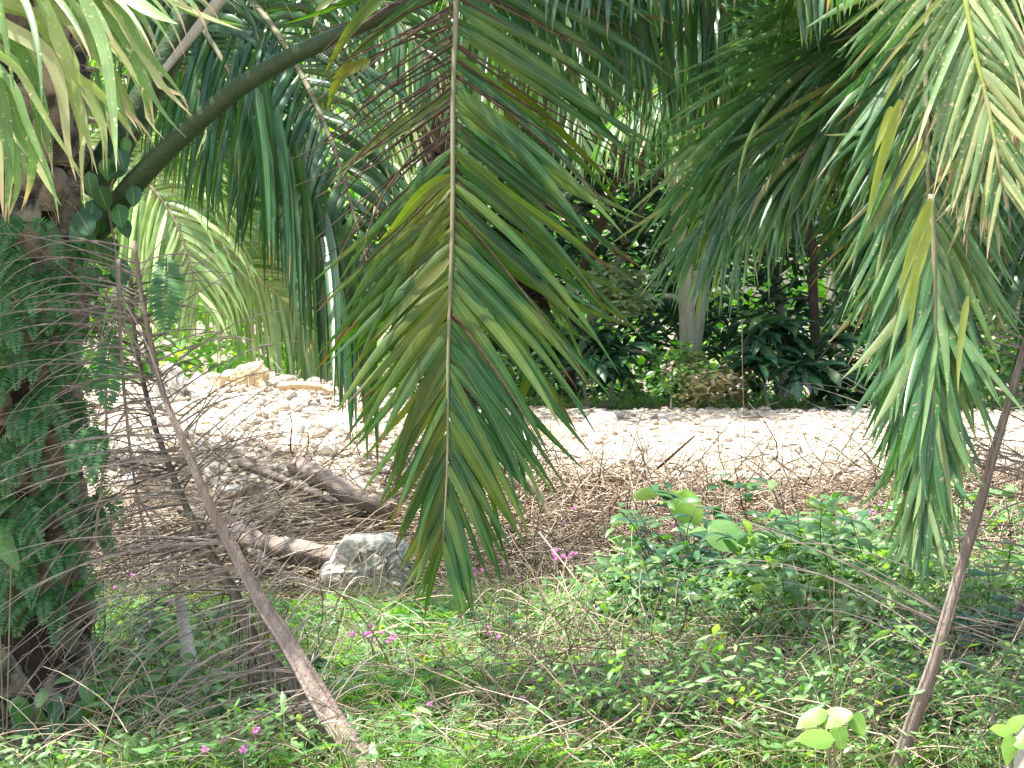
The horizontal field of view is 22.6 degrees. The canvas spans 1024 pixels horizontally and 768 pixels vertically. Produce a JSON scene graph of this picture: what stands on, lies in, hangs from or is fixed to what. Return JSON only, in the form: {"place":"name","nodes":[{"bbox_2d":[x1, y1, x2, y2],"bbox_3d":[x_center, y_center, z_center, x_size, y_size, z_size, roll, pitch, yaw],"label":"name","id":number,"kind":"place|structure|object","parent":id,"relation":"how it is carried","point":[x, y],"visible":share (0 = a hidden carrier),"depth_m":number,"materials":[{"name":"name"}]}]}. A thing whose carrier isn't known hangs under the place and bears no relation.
{"place":"outdoors","nodes":[
{"label":"outdoors","id":0,"kind":"place"},
{"bbox_2d":[1,559,1023,767],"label":"fine grass","id":1,"kind":"structure","parent":0,"point":[467,732],"depth_m":11.30,"materials":[{"name":"plant"}]},
{"bbox_2d":[82,320,1022,767],"bbox_3d":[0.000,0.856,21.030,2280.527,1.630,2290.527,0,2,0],"label":"ground","id":2,"kind":"structure","parent":0,"point":[200,328],"depth_m":19.19,"materials":[{"name":"soil"}]},
{"bbox_2d":[0,529,19,767],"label":"broad leaf plant","id":3,"kind":"object","parent":2,"relation":"on","point":[10,559],"visible":0.93,"depth_m":11.43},
{"bbox_2d":[6,678,129,767],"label":"plant","id":4,"kind":"object","parent":2,"relation":"on","point":[20,718],"visible":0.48,"depth_m":11.39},
{"bbox_2d":[60,668,175,764],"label":"shrub","id":5,"kind":"object","parent":2,"relation":"on","point":[141,689],"visible":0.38,"depth_m":11.40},
{"bbox_2d":[81,44,223,388],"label":"tree","id":6,"kind":"object","parent":2,"relation":"on","point":[93,340],"visible":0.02,"depth_m":29.98,"materials":[{"name":"green plant"}]},
{"bbox_2d":[53,640,263,736],"bbox_3d":[-1.736,1.474,12.046,0.941,0.556,0.912,1,2,33],"label":"shrub","id":7,"kind":"object","parent":2,"relation":"on","point":[180,671],"visible":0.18,"depth_m":11.90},
{"bbox_2d":[90,583,228,680],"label":"shrub","id":8,"kind":"object","parent":2,"relation":"on","point":[153,630],"visible":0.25,"depth_m":12.97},
{"bbox_2d":[153,361,187,396],"bbox_3d":[-2.962,-0.017,22.205,0.308,0.362,0.544,0,2,-7],"label":"boulder","id":9,"kind":"object","parent":2,"relation":"on","point":[178,381],"visible":0.45,"depth_m":21.97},
{"bbox_2d":[0,252,348,767],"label":"dead frond","id":10,"kind":"object","parent":2,"relation":"on","point":[212,557],"visible":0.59,"depth_m":11.20,"materials":[{"name":"plant"}]},
{"bbox_2d":[122,665,253,741],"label":"shrub","id":11,"kind":"object","parent":2,"relation":"on","point":[215,687],"visible":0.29,"depth_m":11.54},
{"bbox_2d":[174,596,209,714],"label":"dead tree","id":12,"kind":"object","parent":2,"relation":"on","point":[185,640],"visible":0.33,"depth_m":12.28,"materials":[{"name":"wood"}]},
{"bbox_2d":[0,209,423,767],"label":"dead frond","id":13,"kind":"object","parent":2,"relation":"on","point":[302,670],"visible":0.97,"depth_m":11.05,"materials":[{"name":"plant"}]},
{"bbox_2d":[82,58,372,387],"bbox_3d":[-4.112,-2.156,30.927,5.334,5.897,4.423,0,2,0],"label":"tree","id":14,"kind":"object","parent":2,"relation":"on","point":[194,363],"visible":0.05,"depth_m":31.58,"materials":[{"name":"green plant"}]},
{"bbox_2d":[82,35,380,387],"bbox_3d":[-3.179,-1.657,25.215,3.829,4.593,3.148,0,2,0],"label":"oil palm","id":15,"kind":"object","parent":2,"relation":"on","point":[156,217],"visible":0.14,"depth_m":24.01,"materials":[{"name":"plant"}]},
{"bbox_2d":[214,360,269,387],"bbox_3d":[-2.373,-0.052,22.531,0.516,0.313,0.586,0,2,0],"label":"boulder","id":16,"kind":"object","parent":2,"relation":"on","point":[258,380],"visible":0.73,"depth_m":22.27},
{"bbox_2d":[176,502,324,596],"bbox_3d":[-1.770,1.138,17.590,0.211,0.588,1.780,-1,2,-39],"label":"log","id":17,"kind":"object","parent":2,"relation":"on","point":[179,509],"visible":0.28,"depth_m":17.42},
{"bbox_2d":[29,0,473,577],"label":"oil palm","id":18,"kind":"object","parent":2,"relation":"on","point":[259,142],"visible":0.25,"depth_m":14.79,"materials":[{"name":"plant"}]},
{"bbox_2d":[87,451,513,594],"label":"dry stalks","id":19,"kind":"object","parent":2,"relation":"on","point":[186,526],"visible":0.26,"depth_m":18.15,"materials":[{"name":"plant"}]},
{"bbox_2d":[319,532,410,602],"bbox_3d":[-0.974,1.226,17.010,0.616,0.512,0.610,0,2,0],"label":"boulder","id":20,"kind":"object","parent":2,"relation":"on","point":[345,549],"visible":0.63,"depth_m":16.74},
{"bbox_2d":[0,0,822,767],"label":"oil palm","id":21,"kind":"object","parent":2,"relation":"on","point":[50,90],"visible":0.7,"depth_m":10.42,"materials":[{"name":"green plant"}]},
{"bbox_2d":[0,362,14,408],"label":"fern","id":22,"kind":"object","parent":21,"relation":"attached to","point":[4,374],"visible":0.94,"depth_m":11.48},
{"bbox_2d":[0,443,25,498],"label":"fern","id":23,"kind":"object","parent":21,"relation":"attached to","point":[11,468],"visible":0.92,"depth_m":11.51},
{"bbox_2d":[0,338,30,390],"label":"fern","id":24,"kind":"object","parent":21,"relation":"attached to","point":[5,350],"visible":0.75,"depth_m":11.46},
{"bbox_2d":[0,568,34,621],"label":"fern","id":25,"kind":"object","parent":21,"relation":"attached to","point":[14,583],"visible":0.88,"depth_m":11.53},
{"bbox_2d":[0,245,35,310],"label":"fern","id":26,"kind":"object","parent":21,"relation":"attached to","point":[22,264],"visible":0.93,"depth_m":11.53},
{"bbox_2d":[0,304,38,353],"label":"fern","id":27,"kind":"object","parent":21,"relation":"attached to","point":[9,324],"visible":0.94,"depth_m":11.45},
{"bbox_2d":[0,273,39,321],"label":"fern","id":28,"kind":"object","parent":21,"relation":"attached to","point":[34,300],"visible":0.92,"depth_m":11.46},
{"bbox_2d":[0,490,44,539],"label":"fern","id":29,"kind":"object","parent":21,"relation":"attached to","point":[6,503],"visible":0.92,"depth_m":11.56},
{"bbox_2d":[0,515,46,578],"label":"fern","id":30,"kind":"object","parent":21,"relation":"attached to","point":[11,521],"visible":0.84,"depth_m":11.47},
{"bbox_2d":[0,435,48,490],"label":"fern","id":31,"kind":"object","parent":21,"relation":"attached to","point":[11,448],"visible":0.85,"depth_m":11.54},
{"bbox_2d":[0,589,53,637],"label":"fern","id":32,"kind":"object","parent":21,"relation":"attached to","point":[21,608],"visible":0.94,"depth_m":11.55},
{"bbox_2d":[11,517,44,580],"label":"fern","id":33,"kind":"object","parent":21,"relation":"attached to","point":[23,542],"visible":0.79,"depth_m":11.49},
{"bbox_2d":[0,541,63,608],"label":"fern","id":34,"kind":"object","parent":21,"relation":"attached to","point":[52,553],"visible":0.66,"depth_m":11.53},
{"bbox_2d":[0,284,64,339],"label":"fern","id":35,"kind":"object","parent":21,"relation":"attached to","point":[40,318],"visible":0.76,"depth_m":11.52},
{"bbox_2d":[0,214,65,264],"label":"fern","id":36,"kind":"object","parent":21,"relation":"attached to","point":[17,224],"visible":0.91,"depth_m":11.52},
{"bbox_2d":[14,412,51,469],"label":"fern","id":37,"kind":"object","parent":21,"relation":"attached to","point":[38,431],"visible":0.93,"depth_m":11.53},
{"bbox_2d":[5,395,70,448],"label":"fern","id":38,"kind":"object","parent":21,"relation":"attached to","point":[22,417],"visible":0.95,"depth_m":11.55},
{"bbox_2d":[2,496,80,540],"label":"fern","id":39,"kind":"object","parent":21,"relation":"attached to","point":[39,503],"visible":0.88,"depth_m":11.60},
{"bbox_2d":[22,344,72,388],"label":"fern","id":40,"kind":"object","parent":21,"relation":"attached to","point":[49,358],"visible":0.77,"depth_m":11.56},
{"bbox_2d":[29,312,84,368],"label":"fern","id":41,"kind":"object","parent":21,"relation":"attached to","point":[64,329],"visible":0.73,"depth_m":11.59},
{"bbox_2d":[31,472,82,529],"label":"fern","id":42,"kind":"object","parent":21,"relation":"attached to","point":[48,493],"visible":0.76,"depth_m":11.66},
{"bbox_2d":[18,540,96,587],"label":"fern","id":43,"kind":"object","parent":21,"relation":"attached to","point":[73,556],"visible":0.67,"depth_m":11.63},
{"bbox_2d":[26,360,93,426],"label":"fern","id":44,"kind":"object","parent":21,"relation":"attached to","point":[48,390],"visible":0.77,"depth_m":11.62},
{"bbox_2d":[30,264,99,310],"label":"fern","id":45,"kind":"object","parent":21,"relation":"attached to","point":[38,277],"visible":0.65,"depth_m":11.65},
{"bbox_2d":[48,242,94,290],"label":"fern","id":46,"kind":"object","parent":21,"relation":"attached to","point":[65,264],"visible":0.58,"depth_m":11.65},
{"bbox_2d":[37,578,106,647],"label":"fern","id":47,"kind":"object","parent":21,"relation":"attached to","point":[86,594],"visible":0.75,"depth_m":11.67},
{"bbox_2d":[48,392,100,458],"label":"fern","id":48,"kind":"object","parent":21,"relation":"attached to","point":[75,427],"visible":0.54,"depth_m":11.76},
{"bbox_2d":[56,319,117,387],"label":"fern","id":49,"kind":"object","parent":21,"relation":"attached to","point":[84,330],"visible":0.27,"depth_m":11.78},
{"bbox_2d":[64,425,110,486],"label":"fern","id":50,"kind":"object","parent":21,"relation":"attached to","point":[88,445],"visible":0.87,"depth_m":11.17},
{"bbox_2d":[59,512,117,565],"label":"fern","id":51,"kind":"object","parent":21,"relation":"attached to","point":[103,542],"visible":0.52,"depth_m":11.80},
{"bbox_2d":[76,489,125,541],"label":"fern","id":52,"kind":"object","parent":21,"relation":"attached to","point":[103,509],"visible":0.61,"depth_m":11.79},
{"bbox_2d":[68,116,141,545],"bbox_3d":[-1.825,-0.289,11.496,0.321,2.062,0.280,0,2,-14],"label":"climbing vine","id":53,"kind":"object","parent":21,"relation":"attached to","point":[88,223],"visible":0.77,"depth_m":11.50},
{"bbox_2d":[89,333,126,409],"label":"fern","id":54,"kind":"object","parent":21,"relation":"attached to","point":[115,385],"visible":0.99,"depth_m":11.20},
{"bbox_2d":[48,259,243,675],"bbox_3d":[-1.595,0.366,11.259,0.789,1.827,0.415,0,2,8],"label":"dead frond","id":55,"kind":"object","parent":21,"relation":"attached to","point":[124,390],"visible":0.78,"depth_m":11.23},
{"bbox_2d":[145,256,184,330],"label":"fern","id":56,"kind":"object","parent":21,"relation":"attached to","point":[175,278],"visible":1,"depth_m":11.09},
{"bbox_2d":[125,0,734,407],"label":"oil palm","id":57,"kind":"object","parent":2,"relation":"on","point":[580,141],"visible":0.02,"depth_m":22.54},
{"bbox_2d":[402,648,507,694],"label":"shrub","id":58,"kind":"object","parent":2,"relation":"on","point":[470,657],"visible":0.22,"depth_m":12.60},
{"bbox_2d":[323,47,624,402],"bbox_3d":[-0.577,-1.651,29.530,3.942,4.817,3.897,0,2,0],"label":"tree","id":59,"kind":"object","parent":2,"relation":"on","point":[548,313],"visible":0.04,"depth_m":28.77,"materials":[{"name":"green plant"}]},
{"bbox_2d":[434,602,538,646],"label":"shrub","id":60,"kind":"object","parent":2,"relation":"on","point":[515,617],"visible":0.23,"depth_m":13.71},
{"bbox_2d":[0,579,1021,767],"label":"feathery ground cover","id":61,"kind":"object","parent":2,"relation":"on","point":[418,690],"visible":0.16,"depth_m":11.37,"materials":[{"name":"plant"}]},
{"bbox_2d":[0,520,1023,767],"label":"leafy weeds","id":62,"kind":"object","parent":2,"relation":"on","point":[656,628],"visible":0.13,"depth_m":11.26,"materials":[{"name":"plant"}]},
{"bbox_2d":[0,477,1023,767],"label":"dry vine tangle","id":63,"kind":"object","parent":2,"relation":"on","point":[586,649],"visible":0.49,"depth_m":11.46,"materials":[{"name":"plant"}]},
{"bbox_2d":[0,540,1023,767],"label":"undergrowth","id":64,"kind":"object","parent":2,"relation":"on","point":[808,687],"visible":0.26,"depth_m":10.78,"materials":[{"name":"plant"}]},
{"bbox_2d":[374,114,665,401],"bbox_3d":[0.256,-2.642,33.376,5.232,7.064,5.271,-1,2,-26],"label":"tree","id":65,"kind":"object","parent":2,"relation":"on","point":[562,329],"visible":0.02,"depth_m":32.41,"materials":[{"name":"green plant"}]},
{"bbox_2d":[497,351,568,407],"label":"shrub","id":66,"kind":"object","parent":2,"relation":"on","point":[518,374],"visible":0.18,"depth_m":25.26,"materials":[{"name":"green plant"}]},
{"bbox_2d":[280,0,816,399],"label":"oil palm","id":67,"kind":"object","parent":2,"relation":"on","point":[539,300],"visible":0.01,"depth_m":27.06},
{"bbox_2d":[79,1,1020,403],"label":"woodland","id":68,"kind":"object","parent":2,"relation":"on","point":[283,353],"visible":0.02,"depth_m":39.55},
{"bbox_2d":[82,384,1023,410],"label":"grass verge","id":69,"kind":"object","parent":2,"relation":"on","point":[703,403],"depth_m":25.61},
{"bbox_2d":[84,395,1023,606],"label":"brushwood","id":70,"kind":"object","parent":2,"relation":"on","point":[597,513],"visible":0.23,"depth_m":18.85,"materials":[{"name":"wood"}]},
{"bbox_2d":[207,516,335,567],"bbox_3d":[-1.604,1.108,17.582,1.194,0.359,0.287,1,2,32],"label":"log","id":71,"kind":"object","parent":70,"relation":"on","point":[248,539],"visible":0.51,"depth_m":17.45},
{"bbox_2d":[236,458,335,504],"bbox_3d":[-1.661,0.716,18.828,0.083,0.296,1.110,-1,2,-44],"label":"log","id":72,"kind":"object","parent":70,"relation":"on","point":[242,463],"visible":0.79,"depth_m":18.87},
{"bbox_2d":[285,456,397,519],"bbox_3d":[-1.255,0.750,18.602,0.212,0.417,1.152,-1,2,-44],"label":"log","id":73,"kind":"object","parent":70,"relation":"on","point":[332,487],"visible":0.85,"depth_m":18.50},
{"bbox_2d":[87,454,1021,601],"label":"leaf litter","id":74,"kind":"object","parent":2,"relation":"on","point":[237,482],"visible":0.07,"depth_m":19.04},
{"bbox_2d":[492,8,631,402],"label":"tree","id":75,"kind":"object","parent":2,"relation":"on","point":[599,229],"visible":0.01,"depth_m":25.87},
{"bbox_2d":[414,81,723,401],"bbox_3d":[0.600,-1.655,28.471,3.420,4.543,3.121,0,2,0],"label":"tree","id":76,"kind":"object","parent":2,"relation":"on","point":[615,233],"visible":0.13,"depth_m":27.73,"materials":[{"name":"green plant"}]},
{"bbox_2d":[531,319,656,406],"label":"shrub","id":77,"kind":"object","parent":2,"relation":"on","point":[603,369],"visible":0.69,"depth_m":24.95,"materials":[{"name":"green plant"}]},
{"bbox_2d":[493,67,718,406],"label":"tree","id":78,"kind":"object","parent":2,"relation":"on","point":[690,329],"visible":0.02,"depth_m":25.52,"materials":[{"name":"grey plant"}]},
{"bbox_2d":[558,260,663,401],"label":"shrub","id":79,"kind":"object","parent":2,"relation":"on","point":[622,278],"visible":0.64,"depth_m":26.02,"materials":[{"name":"green plant"}]},
{"bbox_2d":[571,535,651,575],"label":"broad leaf plant","id":80,"kind":"object","parent":2,"relation":"on","point":[624,545],"visible":0.23,"depth_m":15.94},
{"bbox_2d":[576,546,712,647],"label":"shrub","id":81,"kind":"object","parent":2,"relation":"on","point":[694,588],"visible":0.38,"depth_m":13.63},
{"bbox_2d":[631,487,702,574],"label":"broad leaf plant","id":82,"kind":"object","parent":2,"relation":"on","point":[647,493],"visible":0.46,"depth_m":16.04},
{"bbox_2d":[482,111,856,402],"bbox_3d":[2.217,-2.122,31.403,4.956,6.126,4.793,1,2,42],"label":"tree","id":83,"kind":"object","parent":2,"relation":"on","point":[661,324],"visible":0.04,"depth_m":30.98,"materials":[{"name":"green plant"}]},
{"bbox_2d":[618,340,726,409],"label":"shrub","id":84,"kind":"object","parent":2,"relation":"on","point":[672,379],"visible":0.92,"depth_m":25.01,"materials":[{"name":"green plant"}]},
{"bbox_2d":[590,496,791,622],"bbox_3d":[1.200,1.085,14.954,1.147,0.833,1.170,1,2,30],"label":"shrub","id":85,"kind":"object","parent":2,"relation":"on","point":[638,540],"visible":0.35,"depth_m":14.83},
{"bbox_2d":[579,64,821,403],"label":"tree","id":86,"kind":"object","parent":2,"relation":"on","point":[813,301],"visible":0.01,"depth_m":26.26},
{"bbox_2d":[430,0,1023,601],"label":"oil palm","id":87,"kind":"object","parent":2,"relation":"on","point":[910,112],"visible":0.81,"depth_m":9.97,"materials":[{"name":"plant"}]},
{"bbox_2d":[648,473,807,579],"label":"shrub","id":88,"kind":"object","parent":2,"relation":"on","point":[748,495],"visible":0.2,"depth_m":16.22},
{"bbox_2d":[705,519,790,612],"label":"broad leaf plant","id":89,"kind":"object","parent":2,"relation":"on","point":[724,527],"visible":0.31,"depth_m":14.23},
{"bbox_2d":[650,482,889,619],"bbox_3d":[1.476,1.015,14.630,1.178,0.940,1.462,0,2,-13],"label":"shrub","id":90,"kind":"object","parent":2,"relation":"on","point":[738,534],"visible":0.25,"depth_m":14.55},
{"bbox_2d":[583,170,977,402],"bbox_3d":[3.126,-1.708,29.592,4.817,4.858,3.704,0,2,0],"label":"tree","id":91,"kind":"object","parent":2,"relation":"on","point":[725,339],"visible":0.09,"depth_m":29.50,"materials":[{"name":"green plant"}]},
{"bbox_2d":[714,313,849,406],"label":"shrub","id":92,"kind":"object","parent":2,"relation":"on","point":[764,332],"visible":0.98,"depth_m":24.82,"materials":[{"name":"green plant"}]},
{"bbox_2d":[710,160,878,367],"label":"tree","id":93,"kind":"object","parent":2,"relation":"on","point":[782,298],"visible":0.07,"depth_m":28.20,"materials":[{"name":"green plant"}]},
{"bbox_2d":[712,547,883,668],"bbox_3d":[1.438,1.185,13.103,0.878,0.756,0.928,0,2,0],"label":"shrub","id":94,"kind":"object","parent":2,"relation":"on","point":[793,594],"visible":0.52,"depth_m":12.93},
{"bbox_2d":[632,152,1020,402],"bbox_3d":[4.516,-2.803,33.709,6.221,7.206,4.987,1,2,30],"label":"tree","id":95,"kind":"object","parent":2,"relation":"on","point":[829,293],"visible":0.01,"depth_m":34.22,"materials":[{"name":"green plant"}]},
{"bbox_2d":[796,707,865,767],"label":"broad leaf plant","id":96,"kind":"object","parent":2,"relation":"on","point":[834,719],"visible":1,"depth_m":9.53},
{"bbox_2d":[718,480,963,631],"bbox_3d":[1.741,1.030,14.065,1.383,0.989,1.123,1,2,45],"label":"shrub","id":97,"kind":"object","parent":2,"relation":"on","point":[815,523],"visible":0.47,"depth_m":13.97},
{"bbox_2d":[791,493,899,568],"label":"shrub","id":98,"kind":"object","parent":2,"relation":"on","point":[876,522],"visible":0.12,"depth_m":17.09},
{"bbox_2d":[675,252,1023,767],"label":"dead frond","id":99,"kind":"object","parent":2,"relation":"on","point":[920,701],"visible":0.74,"depth_m":10.27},
{"bbox_2d":[797,485,953,624],"bbox_3d":[2.010,1.019,14.711,0.943,0.960,1.522,0,2,0],"label":"shrub","id":100,"kind":"object","parent":2,"relation":"on","point":[880,549],"visible":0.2,"depth_m":14.37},
{"bbox_2d":[876,659,981,742],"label":"shrub","id":101,"kind":"object","parent":2,"relation":"on","point":[962,666],"visible":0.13,"depth_m":11.25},
{"bbox_2d":[860,254,1023,723],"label":"dead frond","id":102,"kind":"object","parent":2,"relation":"on","point":[1014,461],"visible":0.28,"depth_m":11.04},
{"bbox_2d":[863,569,1023,680],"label":"shrub","id":103,"kind":"object","parent":2,"relation":"on","point":[994,608],"visible":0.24,"depth_m":12.49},
{"bbox_2d":[878,304,1023,408],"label":"shrub","id":104,"kind":"object","parent":2,"relation":"on","point":[1007,367],"visible":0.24,"depth_m":25.12,"materials":[{"name":"green plant"}]},
{"bbox_2d":[886,481,1023,630],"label":"shrub","id":105,"kind":"object","parent":2,"relation":"on","point":[1014,558],"visible":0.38,"depth_m":14.07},
{"bbox_2d":[969,485,1023,550],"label":"shrub","id":106,"kind":"object","parent":2,"relation":"on","point":[1010,488],"visible":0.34,"depth_m":17.96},
{"bbox_2d":[990,715,1023,767],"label":"broad leaf plant","id":107,"kind":"object","parent":2,"relation":"on","point":[1011,744],"visible":1,"depth_m":9.29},
{"bbox_2d":[81,372,1023,602],"bbox_3d":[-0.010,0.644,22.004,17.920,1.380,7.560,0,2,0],"label":"gravel road","id":108,"kind":"structure","parent":0,"point":[736,442],"depth_m":20.92,"materials":[{"name":"gravel"}]},
{"bbox_2d":[276,381,336,394],"bbox_3d":[-1.779,0.032,22.038,0.600,0.117,0.163,1,2,27],"label":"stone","id":109,"kind":"object","parent":108,"relation":"on","point":[307,386],"visible":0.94,"depth_m":21.99,"materials":[{"name":"beige stone"}]},
{"bbox_2d":[308,410,361,434],"bbox_3d":[-1.395,0.333,20.974,0.450,0.236,0.369,-1,2,-40],"label":"stone","id":110,"kind":"object","parent":108,"relation":"on","point":[329,419],"visible":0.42,"depth_m":20.94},
{"bbox_2d":[529,421,571,439],"bbox_3d":[0.315,0.402,21.025,0.382,0.200,0.226,0,2,0],"label":"stone","id":111,"kind":"object","parent":108,"relation":"on","point":[558,430],"visible":0.34,"depth_m":20.98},
{"bbox_2d":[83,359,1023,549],"bbox_3d":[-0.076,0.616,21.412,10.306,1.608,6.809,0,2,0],"label":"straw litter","id":112,"kind":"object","parent":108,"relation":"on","point":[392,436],"visible":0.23,"depth_m":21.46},
{"bbox_2d":[582,412,617,425],"bbox_3d":[0.774,0.346,22.509,0.321,0.199,0.258,0,2,0],"label":"stone","id":113,"kind":"object","parent":108,"relation":"on","point":[600,418],"visible":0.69,"depth_m":22.48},
{"bbox_2d":[661,353,756,408],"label":"shrub","id":114,"kind":"object","parent":108,"relation":"on","point":[714,381],"visible":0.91,"depth_m":24.65,"materials":[{"name":"green plant"}]},
{"bbox_2d":[786,328,878,409],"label":"shrub","id":115,"kind":"object","parent":108,"relation":"on","point":[844,337],"visible":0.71,"depth_m":25.05,"materials":[{"name":"green plant"}]},
{"bbox_2d":[82,8,1023,319],"label":"sky","id":116,"kind":"structure","parent":0,"point":[784,281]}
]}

